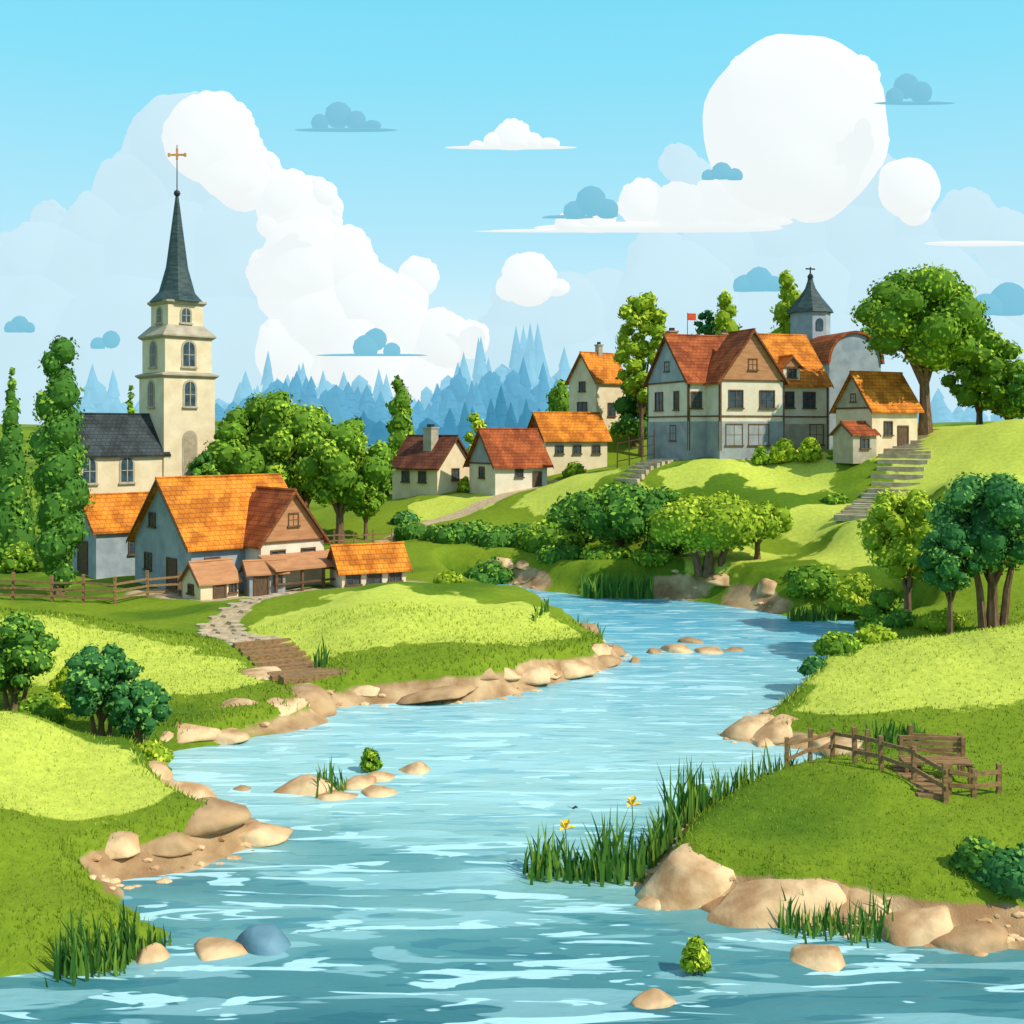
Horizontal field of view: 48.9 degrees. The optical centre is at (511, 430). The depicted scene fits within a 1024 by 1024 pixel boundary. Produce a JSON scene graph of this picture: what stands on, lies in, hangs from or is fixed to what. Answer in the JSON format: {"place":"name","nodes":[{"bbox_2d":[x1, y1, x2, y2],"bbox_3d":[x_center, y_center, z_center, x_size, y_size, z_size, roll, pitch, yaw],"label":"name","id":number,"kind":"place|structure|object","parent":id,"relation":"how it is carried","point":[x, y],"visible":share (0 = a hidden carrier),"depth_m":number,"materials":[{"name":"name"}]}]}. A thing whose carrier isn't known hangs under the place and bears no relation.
{"place":"outdoors","nodes":[
{"label":"outdoors","id":0,"kind":"place"},
{"bbox_2d":[0,91,268,424],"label":"cloud","id":1,"kind":"structure","parent":0,"point":[86,268],"depth_m":1463.36,"materials":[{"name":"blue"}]},
{"bbox_2d":[196,592,296,642],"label":"flagstone path","id":2,"kind":"structure","parent":0,"point":[236,627],"depth_m":63.02,"materials":[{"name":"stone"}]},
{"bbox_2d":[161,90,489,401],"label":"cloud","id":3,"kind":"structure","parent":0,"point":[321,278],"depth_m":1180.63,"materials":[{"name":"white"}]},
{"bbox_2d":[295,102,396,131],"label":"cloud","id":4,"kind":"structure","parent":0,"point":[338,116],"depth_m":1117.58,"materials":[{"name":"blue"}]},
{"bbox_2d":[316,328,426,355],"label":"cloud","id":5,"kind":"structure","parent":0,"point":[372,342],"depth_m":1114.72,"materials":[{"name":"blue"}]},
{"bbox_2d":[445,118,576,149],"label":"cloud","id":6,"kind":"structure","parent":0,"point":[511,134],"depth_m":1194.17,"materials":[{"name":"white"}]},
{"bbox_2d":[0,583,1023,1023],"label":"river","id":7,"kind":"structure","parent":0,"point":[418,899],"depth_m":29.29,"materials":[{"name":"liquid"}]},
{"bbox_2d":[194,937,247,960],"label":"river rock","id":8,"kind":"object","parent":7,"relation":"in","point":[211,948],"visible":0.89,"depth_m":25.86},
{"bbox_2d":[236,923,290,955],"bbox_3d":[-5.783,11.970,26.179,1.482,0.803,1.077,0,0,-10],"label":"river rock","id":9,"kind":"object","parent":7,"relation":"in","point":[269,939],"visible":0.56,"depth_m":26.02,"materials":[{"name":"stone"}]},
{"bbox_2d":[273,774,334,795],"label":"river rock","id":10,"kind":"object","parent":7,"relation":"in","point":[305,784],"visible":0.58,"depth_m":37.33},
{"bbox_2d":[522,821,590,886],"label":"reeds","id":11,"kind":"object","parent":7,"relation":"in","point":[546,861],"visible":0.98,"depth_m":30.23,"materials":[{"name":"plant"}]},
{"bbox_2d":[631,988,676,1009],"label":"river rock","id":12,"kind":"object","parent":7,"relation":"in","point":[653,998],"visible":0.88,"depth_m":23.55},
{"bbox_2d":[679,935,711,973],"bbox_3d":[4.050,11.706,24.886,0.722,1.095,0.615,0,0,23],"label":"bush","id":13,"kind":"object","parent":7,"relation":"in","point":[696,955],"visible":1,"depth_m":24.77,"materials":[{"name":"green plant"}]},
{"bbox_2d":[790,944,845,971],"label":"river rock","id":14,"kind":"object","parent":7,"relation":"in","point":[823,958],"visible":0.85,"depth_m":25.38,"materials":[{"name":"stone"}]},
{"bbox_2d":[0,419,1023,976],"bbox_3d":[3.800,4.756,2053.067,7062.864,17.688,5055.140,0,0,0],"label":"ground","id":15,"kind":"structure","parent":0,"point":[816,533],"depth_m":49.51,"materials":[{"name":"plant"}]},
{"bbox_2d":[0,367,39,566],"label":"cypress tree","id":16,"kind":"object","parent":15,"relation":"on","point":[17,513],"visible":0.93,"depth_m":91.19,"materials":[{"name":"green plant"}]},
{"bbox_2d":[0,541,40,572],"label":"bush","id":17,"kind":"object","parent":15,"relation":"on","point":[18,558],"visible":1,"depth_m":87.45,"materials":[{"name":"green plant"}]},
{"bbox_2d":[0,611,60,710],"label":"broadleaf tree","id":18,"kind":"object","parent":15,"relation":"on","point":[26,648],"visible":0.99,"depth_m":44.42,"materials":[{"name":"green plant"}]},
{"bbox_2d":[16,692,67,722],"bbox_3d":[-18.233,10.860,43.552,2.018,1.552,1.577,0,0,-19],"label":"bush","id":19,"kind":"object","parent":15,"relation":"on","point":[43,706],"visible":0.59,"depth_m":43.23,"materials":[{"name":"green plant"}]},
{"bbox_2d":[25,335,95,594],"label":"poplar tree","id":20,"kind":"object","parent":15,"relation":"on","point":[60,485],"visible":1,"depth_m":75.15,"materials":[{"name":"green plant"}]},
{"bbox_2d":[44,906,128,986],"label":"reeds","id":21,"kind":"object","parent":15,"relation":"on","point":[79,961],"visible":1,"depth_m":24.87,"materials":[{"name":"plant"}]},
{"bbox_2d":[0,570,181,603],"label":"wooden fence","id":22,"kind":"object","parent":15,"relation":"on","point":[13,587],"visible":0.89,"depth_m":72.50,"materials":[{"name":"brown wood"}]},
{"bbox_2d":[59,642,144,736],"bbox_3d":[-15.130,9.783,41.545,2.809,3.995,3.077,0,0,0],"label":"broadleaf tree","id":23,"kind":"object","parent":15,"relation":"on","point":[95,679],"visible":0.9,"depth_m":41.00,"materials":[{"name":"teal plant"}]},
{"bbox_2d":[71,491,148,578],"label":"barn","id":24,"kind":"structure","parent":15,"relation":"on","point":[107,551],"depth_m":85.48,"materials":[{"name":"blue paint"}]},
{"bbox_2d":[105,831,139,859],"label":"boulder","id":25,"kind":"object","parent":15,"relation":"on","point":[123,844],"visible":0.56,"depth_m":30.80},
{"bbox_2d":[107,678,172,743],"bbox_3d":[-13.576,10.446,41.046,2.358,2.887,2.436,0,0,0],"label":"broadleaf tree","id":26,"kind":"object","parent":15,"relation":"on","point":[139,714],"visible":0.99,"depth_m":40.58,"materials":[{"name":"teal plant"}]},
{"bbox_2d":[108,892,171,961],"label":"reeds","id":27,"kind":"object","parent":15,"relation":"on","point":[134,941],"visible":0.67,"depth_m":25.68,"materials":[{"name":"plant"}]},
{"bbox_2d":[70,148,218,562],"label":"church","id":28,"kind":"structure","parent":15,"relation":"on","point":[168,429],"depth_m":97.76,"materials":[{"name":"beige paint"}]},
{"bbox_2d":[145,831,199,856],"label":"boulder","id":29,"kind":"object","parent":15,"relation":"on","point":[175,844],"visible":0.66,"depth_m":31.16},
{"bbox_2d":[178,557,242,599],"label":"garden shed","id":30,"kind":"structure","parent":15,"relation":"on","point":[219,578],"depth_m":74.22,"materials":[{"name":"beige paint"}]},
{"bbox_2d":[183,797,251,836],"bbox_3d":[-9.137,11.213,32.736,3.043,0.773,2.151,-2,5,-6],"label":"boulder","id":31,"kind":"object","parent":15,"relation":"on","point":[211,817],"visible":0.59,"depth_m":32.20,"materials":[{"name":"stone"}]},
{"bbox_2d":[126,473,334,594],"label":"farmhouse","id":32,"kind":"object","parent":15,"relation":"on","point":[180,522],"visible":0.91,"depth_m":78.59,"materials":[{"name":"tile"}]},
{"bbox_2d":[203,389,321,496],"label":"broadleaf tree","id":33,"kind":"object","parent":15,"relation":"on","point":[257,434],"visible":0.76,"depth_m":97.17,"materials":[{"name":"green plant"}]},
{"bbox_2d":[239,558,290,596],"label":"garden shed","id":34,"kind":"structure","parent":15,"relation":"on","point":[259,577],"depth_m":75.15,"materials":[{"name":"brown paint"}]},
{"bbox_2d":[238,822,292,846],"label":"boulder","id":35,"kind":"object","parent":15,"relation":"on","point":[259,834],"visible":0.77,"depth_m":32.73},
{"bbox_2d":[233,638,348,684],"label":"wooden steps","id":36,"kind":"structure","parent":15,"relation":"on","point":[291,663],"depth_m":54.18,"materials":[{"name":"brown wood"}]},
{"bbox_2d":[283,683,336,717],"bbox_3d":[-9.061,11.501,48.238,3.487,1.106,2.605,3,9,10],"label":"boulder","id":37,"kind":"object","parent":15,"relation":"on","point":[320,701],"visible":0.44,"depth_m":47.60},
{"bbox_2d":[293,415,396,543],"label":"broadleaf tree","id":38,"kind":"object","parent":15,"relation":"on","point":[329,469],"visible":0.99,"depth_m":93.93,"materials":[{"name":"green plant"}]},
{"bbox_2d":[325,541,412,587],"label":"farm shed","id":39,"kind":"structure","parent":15,"relation":"on","point":[358,564],"depth_m":77.97,"materials":[{"name":"tile"}]},
{"bbox_2d":[346,457,391,539],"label":"broadleaf tree","id":40,"kind":"object","parent":15,"relation":"on","point":[370,505],"visible":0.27,"depth_m":98.28,"materials":[{"name":"green plant"}]},
{"bbox_2d":[216,386,540,450],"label":"distant pine forest","id":41,"kind":"object","parent":15,"relation":"on","point":[500,416],"visible":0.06,"depth_m":215.89,"materials":[{"name":"blue"}]},
{"bbox_2d":[385,375,415,457],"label":"poplar tree","id":42,"kind":"object","parent":15,"relation":"on","point":[399,426],"visible":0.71,"depth_m":127.10,"materials":[{"name":"green plant"}]},
{"bbox_2d":[215,356,635,429],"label":"distant pine forest","id":43,"kind":"object","parent":15,"relation":"on","point":[339,404],"visible":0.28,"depth_m":314.64,"materials":[{"name":"blue"}]},
{"bbox_2d":[390,424,468,499],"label":"cottage","id":44,"kind":"structure","parent":15,"relation":"on","point":[430,461],"depth_m":114.20,"materials":[{"name":"beige paint"}]},
{"bbox_2d":[396,685,478,704],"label":"boulder","id":45,"kind":"object","parent":15,"relation":"on","point":[443,693],"visible":0.69,"depth_m":49.69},
{"bbox_2d":[421,519,488,543],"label":"bush","id":46,"kind":"object","parent":15,"relation":"on","point":[457,533],"visible":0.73,"depth_m":93.46,"materials":[{"name":"green plant"}]},
{"bbox_2d":[462,556,514,584],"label":"bush","id":47,"kind":"object","parent":15,"relation":"on","point":[494,571],"visible":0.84,"depth_m":88.07,"materials":[{"name":"green plant"}]},
{"bbox_2d":[468,520,532,547],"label":"bush","id":48,"kind":"object","parent":15,"relation":"on","point":[488,536],"visible":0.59,"depth_m":92.45,"materials":[{"name":"green plant"}]},
{"bbox_2d":[463,428,553,494],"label":"cottage","id":49,"kind":"structure","parent":15,"relation":"on","point":[500,461],"depth_m":110.41,"materials":[{"name":"paint"}]},
{"bbox_2d":[73,323,1023,422],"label":"distant pine forest","id":50,"kind":"object","parent":15,"relation":"on","point":[97,397],"visible":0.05,"depth_m":427.98,"materials":[{"name":"blue"}]},
{"bbox_2d":[511,518,585,553],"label":"bush","id":51,"kind":"object","parent":15,"relation":"on","point":[535,537],"visible":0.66,"depth_m":90.52,"materials":[{"name":"green plant"}]},
{"bbox_2d":[90,581,1023,956],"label":"shore pebbles","id":52,"kind":"object","parent":15,"relation":"on","point":[1012,937],"visible":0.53,"depth_m":30.82,"materials":[{"name":"stone"}]},
{"bbox_2d":[831,888,891,928],"bbox_3d":[8.608,11.664,27.799,1.967,0.686,1.612,-3,3,-11],"label":"boulder","id":53,"kind":"object","parent":52,"relation":"on","point":[855,895],"visible":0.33,"depth_m":27.43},
{"bbox_2d":[527,411,612,475],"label":"cottage","id":54,"kind":"structure","parent":15,"relation":"on","point":[583,438],"depth_m":117.18,"materials":[{"name":"beige paint"}]},
{"bbox_2d":[544,492,597,543],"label":"bush","id":55,"kind":"object","parent":15,"relation":"on","point":[562,513],"visible":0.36,"depth_m":92.88,"materials":[{"name":"green plant"}]},
{"bbox_2d":[564,342,625,429],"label":"cottage","id":56,"kind":"structure","parent":15,"relation":"on","point":[592,382],"depth_m":126.40,"materials":[{"name":"beige paint"}]},
{"bbox_2d":[575,803,645,886],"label":"reeds","id":57,"kind":"object","parent":15,"relation":"on","point":[619,867],"visible":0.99,"depth_m":30.05,"materials":[{"name":"plant"}]},
{"bbox_2d":[568,481,665,546],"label":"bush","id":58,"kind":"object","parent":15,"relation":"on","point":[619,516],"visible":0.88,"depth_m":85.32,"materials":[{"name":"green plant"}]},
{"bbox_2d":[580,568,654,599],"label":"reeds","id":59,"kind":"object","parent":15,"relation":"on","point":[610,588],"visible":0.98,"depth_m":80.69,"materials":[{"name":"plant"}]},
{"bbox_2d":[608,381,646,447],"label":"bush","id":60,"kind":"object","parent":15,"relation":"on","point":[628,411],"visible":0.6,"depth_m":121.17,"materials":[{"name":"green plant"}]},
{"bbox_2d":[612,291,668,456],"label":"broadleaf tree","id":61,"kind":"object","parent":15,"relation":"on","point":[644,314],"visible":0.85,"depth_m":118.86,"materials":[{"name":"green plant"}]},
{"bbox_2d":[635,756,709,872],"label":"reeds","id":62,"kind":"object","parent":15,"relation":"on","point":[683,811],"visible":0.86,"depth_m":31.94,"materials":[{"name":"plant"}]},
{"bbox_2d":[642,333,726,459],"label":"wing","id":63,"kind":"structure","parent":15,"relation":"on","point":[675,380],"depth_m":103.50,"materials":[{"name":"paint"}]},
{"bbox_2d":[636,843,734,909],"bbox_3d":[4.730,11.569,29.400,3.499,1.254,2.339,-17,17,-33],"label":"boulder","id":64,"kind":"object","parent":15,"relation":"on","point":[683,877],"visible":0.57,"depth_m":28.59,"materials":[{"name":"stone"}]},
{"bbox_2d":[646,490,766,576],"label":"broadleaf tree","id":65,"kind":"object","parent":15,"relation":"on","point":[707,526],"visible":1,"depth_m":77.61,"materials":[{"name":"green plant"}]},
{"bbox_2d":[712,290,741,334],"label":"poplar tree","id":66,"kind":"object","parent":15,"relation":"on","point":[725,315],"visible":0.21,"depth_m":125.27,"materials":[{"name":"green plant"}]},
{"bbox_2d":[703,328,789,459],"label":"wing","id":67,"kind":"structure","parent":15,"relation":"on","point":[747,381],"depth_m":100.20,"materials":[{"name":"paint"}]},
{"bbox_2d":[720,714,773,740],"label":"boulder","id":68,"kind":"object","parent":15,"relation":"on","point":[745,728],"visible":0.59,"depth_m":44.05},
{"bbox_2d":[707,739,802,806],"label":"reeds","id":69,"kind":"object","parent":15,"relation":"on","point":[718,791],"visible":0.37,"depth_m":34.54,"materials":[{"name":"plant"}]},
{"bbox_2d":[742,500,793,559],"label":"broadleaf tree","id":70,"kind":"object","parent":15,"relation":"on","point":[778,519],"visible":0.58,"depth_m":79.49,"materials":[{"name":"green plant"}]},
{"bbox_2d":[753,714,797,743],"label":"boulder","id":71,"kind":"object","parent":15,"relation":"on","point":[778,731],"visible":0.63,"depth_m":43.60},
{"bbox_2d":[707,878,846,927],"bbox_3d":[6.362,11.787,28.146,3.741,1.072,2.217,-3,6,-6],"label":"boulder","id":72,"kind":"object","parent":15,"relation":"on","point":[752,904],"visible":0.74,"depth_m":27.61,"materials":[{"name":"stone"}]},
{"bbox_2d":[768,269,801,333],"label":"poplar tree","id":73,"kind":"object","parent":15,"relation":"on","point":[789,295],"visible":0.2,"depth_m":123.20,"materials":[{"name":"green plant"}]},
{"bbox_2d":[758,333,833,450],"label":"wing","id":74,"kind":"structure","parent":15,"relation":"on","point":[806,404],"depth_m":104.98,"materials":[{"name":"tile"}]},
{"bbox_2d":[785,562,839,599],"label":"bush","id":75,"kind":"object","parent":15,"relation":"on","point":[818,579],"visible":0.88,"depth_m":73.33,"materials":[{"name":"green plant"}]},
{"bbox_2d":[778,884,872,947],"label":"reeds","id":76,"kind":"object","parent":15,"relation":"on","point":[826,920],"visible":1,"depth_m":26.83,"materials":[{"name":"plant"}]},
{"bbox_2d":[785,728,870,766],"bbox_3d":[9.830,10.112,35.481,2.616,1.686,1.158,0,0,0],"label":"wooden fence","id":77,"kind":"object","parent":15,"relation":"on","point":[832,746],"visible":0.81,"depth_m":35.50,"materials":[{"name":"brown wood"}]},
{"bbox_2d":[787,267,884,449],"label":"chapel","id":78,"kind":"structure","parent":15,"relation":"on","point":[839,355],"depth_m":114.02,"materials":[{"name":"grey paint"}]},
{"bbox_2d":[812,629,864,655],"bbox_3d":[14.963,9.748,51.506,2.389,1.385,1.889,0,0,0],"label":"bush","id":79,"kind":"object","parent":15,"relation":"on","point":[832,643],"visible":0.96,"depth_m":51.05,"materials":[{"name":"green plant"}]},
{"bbox_2d":[823,571,880,616],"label":"bush","id":80,"kind":"object","parent":15,"relation":"on","point":[848,594],"visible":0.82,"depth_m":71.32,"materials":[{"name":"green plant"}]},
{"bbox_2d":[828,371,924,463],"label":"cottage","id":81,"kind":"structure","parent":15,"relation":"on","point":[875,412],"depth_m":97.03,"materials":[{"name":"beige paint"}]},
{"bbox_2d":[853,586,903,629],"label":"bush","id":82,"kind":"object","parent":15,"relation":"on","point":[886,600],"visible":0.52,"depth_m":67.43,"materials":[{"name":"green plant"}]},
{"bbox_2d":[834,429,938,520],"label":"stone steps","id":83,"kind":"structure","parent":15,"relation":"on","point":[857,509],"depth_m":91.84,"materials":[{"name":"stone"}]},
{"bbox_2d":[856,487,932,610],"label":"broadleaf tree","id":84,"kind":"object","parent":15,"relation":"on","point":[891,537],"visible":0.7,"depth_m":65.17,"materials":[{"name":"green plant"}]},
{"bbox_2d":[851,726,948,803],"bbox_3d":[11.338,9.905,32.981,0.382,1.700,3.670,0,0,-29],"label":"wooden fence","id":85,"kind":"object","parent":15,"relation":"on","point":[912,767],"visible":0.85,"depth_m":32.78,"materials":[{"name":"wood"}]},
{"bbox_2d":[877,905,952,946],"bbox_3d":[9.822,11.764,27.125,2.576,0.712,1.795,-9,8,-17],"label":"boulder","id":86,"kind":"object","parent":15,"relation":"on","point":[917,927],"visible":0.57,"depth_m":26.51,"materials":[{"name":"stone"}]},
{"bbox_2d":[889,764,948,800],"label":"wooden steps","id":87,"kind":"structure","parent":15,"relation":"on","point":[929,789],"depth_m":32.21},
{"bbox_2d":[850,262,992,434],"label":"broadleaf tree","id":88,"kind":"object","parent":15,"relation":"on","point":[926,321],"visible":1,"depth_m":96.00,"materials":[{"name":"green plant"}]},
{"bbox_2d":[897,735,973,783],"bbox_3d":[12.624,9.922,33.625,2.000,1.420,0.890,0,0,6],"label":"wooden bench","id":89,"kind":"object","parent":15,"relation":"on","point":[962,760],"visible":0.79,"depth_m":33.95,"materials":[{"name":"wood"}]},
{"bbox_2d":[911,607,966,632],"bbox_3d":[22.422,9.926,58.988,2.834,1.451,2.147,0,0,0],"label":"bush","id":90,"kind":"object","parent":15,"relation":"on","point":[932,621],"visible":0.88,"depth_m":58.53,"materials":[{"name":"green plant"}]},
{"bbox_2d":[917,522,982,634],"bbox_3d":[21.723,7.709,56.052,3.199,6.367,3.117,0,0,-16],"label":"broadleaf tree","id":91,"kind":"object","parent":15,"relation":"on","point":[946,551],"visible":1,"depth_m":55.36,"materials":[{"name":"teal plant"}]},
{"bbox_2d":[930,921,1008,954],"bbox_3d":[10.603,11.900,26.558,2.029,0.574,1.544,0,0,27],"label":"boulder","id":92,"kind":"object","parent":15,"relation":"on","point":[971,938],"visible":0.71,"depth_m":26.12,"materials":[{"name":"stone"}]},
{"bbox_2d":[946,834,997,873],"bbox_3d":[11.577,10.613,28.003,1.485,1.156,1.184,0,0,0],"label":"bush","id":93,"kind":"object","parent":15,"relation":"on","point":[969,856],"visible":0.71,"depth_m":27.79,"materials":[{"name":"green plant"}]},
{"bbox_2d":[924,471,1023,629],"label":"broadleaf tree","id":94,"kind":"object","parent":15,"relation":"on","point":[991,510],"visible":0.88,"depth_m":56.13,"materials":[{"name":"teal plant"}]},
{"bbox_2d":[947,763,1001,797],"bbox_3d":[13.259,10.165,32.197,1.710,1.324,0.382,0,0,-8],"label":"wooden fence","id":95,"kind":"object","parent":15,"relation":"on","point":[973,786],"visible":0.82,"depth_m":32.09,"materials":[{"name":"brown wood"}]},
{"bbox_2d":[939,325,1023,424],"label":"broadleaf tree","id":96,"kind":"object","parent":15,"relation":"on","point":[983,365],"visible":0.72,"depth_m":103.98,"materials":[{"name":"green plant"}]},
{"bbox_2d":[970,842,1023,900],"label":"bush","id":97,"kind":"object","parent":15,"relation":"on","point":[1001,873],"visible":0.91,"depth_m":27.18,"materials":[{"name":"teal plant"}]},
{"bbox_2d":[977,358,1023,419],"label":"broadleaf tree","id":98,"kind":"object","parent":15,"relation":"on","point":[998,402],"visible":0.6,"depth_m":102.63,"materials":[{"name":"green plant"}]},
{"bbox_2d":[0,0,1023,388],"label":"sky","id":99,"kind":"structure","parent":0,"point":[618,82],"materials":[{"name":"blue"}]},
{"bbox_2d":[496,252,569,306],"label":"cloud","id":100,"kind":"structure","parent":0,"point":[528,279],"depth_m":1334.63,"materials":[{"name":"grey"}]},
{"bbox_2d":[542,186,617,218],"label":"cloud","id":101,"kind":"structure","parent":0,"point":[590,201],"depth_m":1116.13,"materials":[{"name":"blue"}]},
{"bbox_2d":[478,34,889,232],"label":"cloud","id":102,"kind":"structure","parent":0,"point":[795,127],"depth_m":1151.67,"materials":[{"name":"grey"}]},
{"bbox_2d":[458,142,1023,421],"bbox_3d":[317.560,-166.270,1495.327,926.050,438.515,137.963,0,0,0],"label":"cloud","id":103,"kind":"structure","parent":0,"point":[857,245],"depth_m":1471.30,"materials":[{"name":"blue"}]},
{"bbox_2d":[733,266,781,291],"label":"cloud","id":104,"kind":"structure","parent":0,"point":[758,279],"depth_m":1115.17,"materials":[{"name":"blue"}]},
{"bbox_2d":[878,157,940,225],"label":"cloud","id":105,"kind":"structure","parent":0,"point":[909,188],"depth_m":1165.39,"materials":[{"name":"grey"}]},
{"bbox_2d":[875,73,953,104],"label":"cloud","id":106,"kind":"structure","parent":0,"point":[906,86],"depth_m":1116.68,"materials":[{"name":"blue"}]},
{"bbox_2d":[975,282,1023,315],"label":"cloud","id":107,"kind":"structure","parent":0,"point":[1005,299],"depth_m":1115.50,"materials":[{"name":"blue"}]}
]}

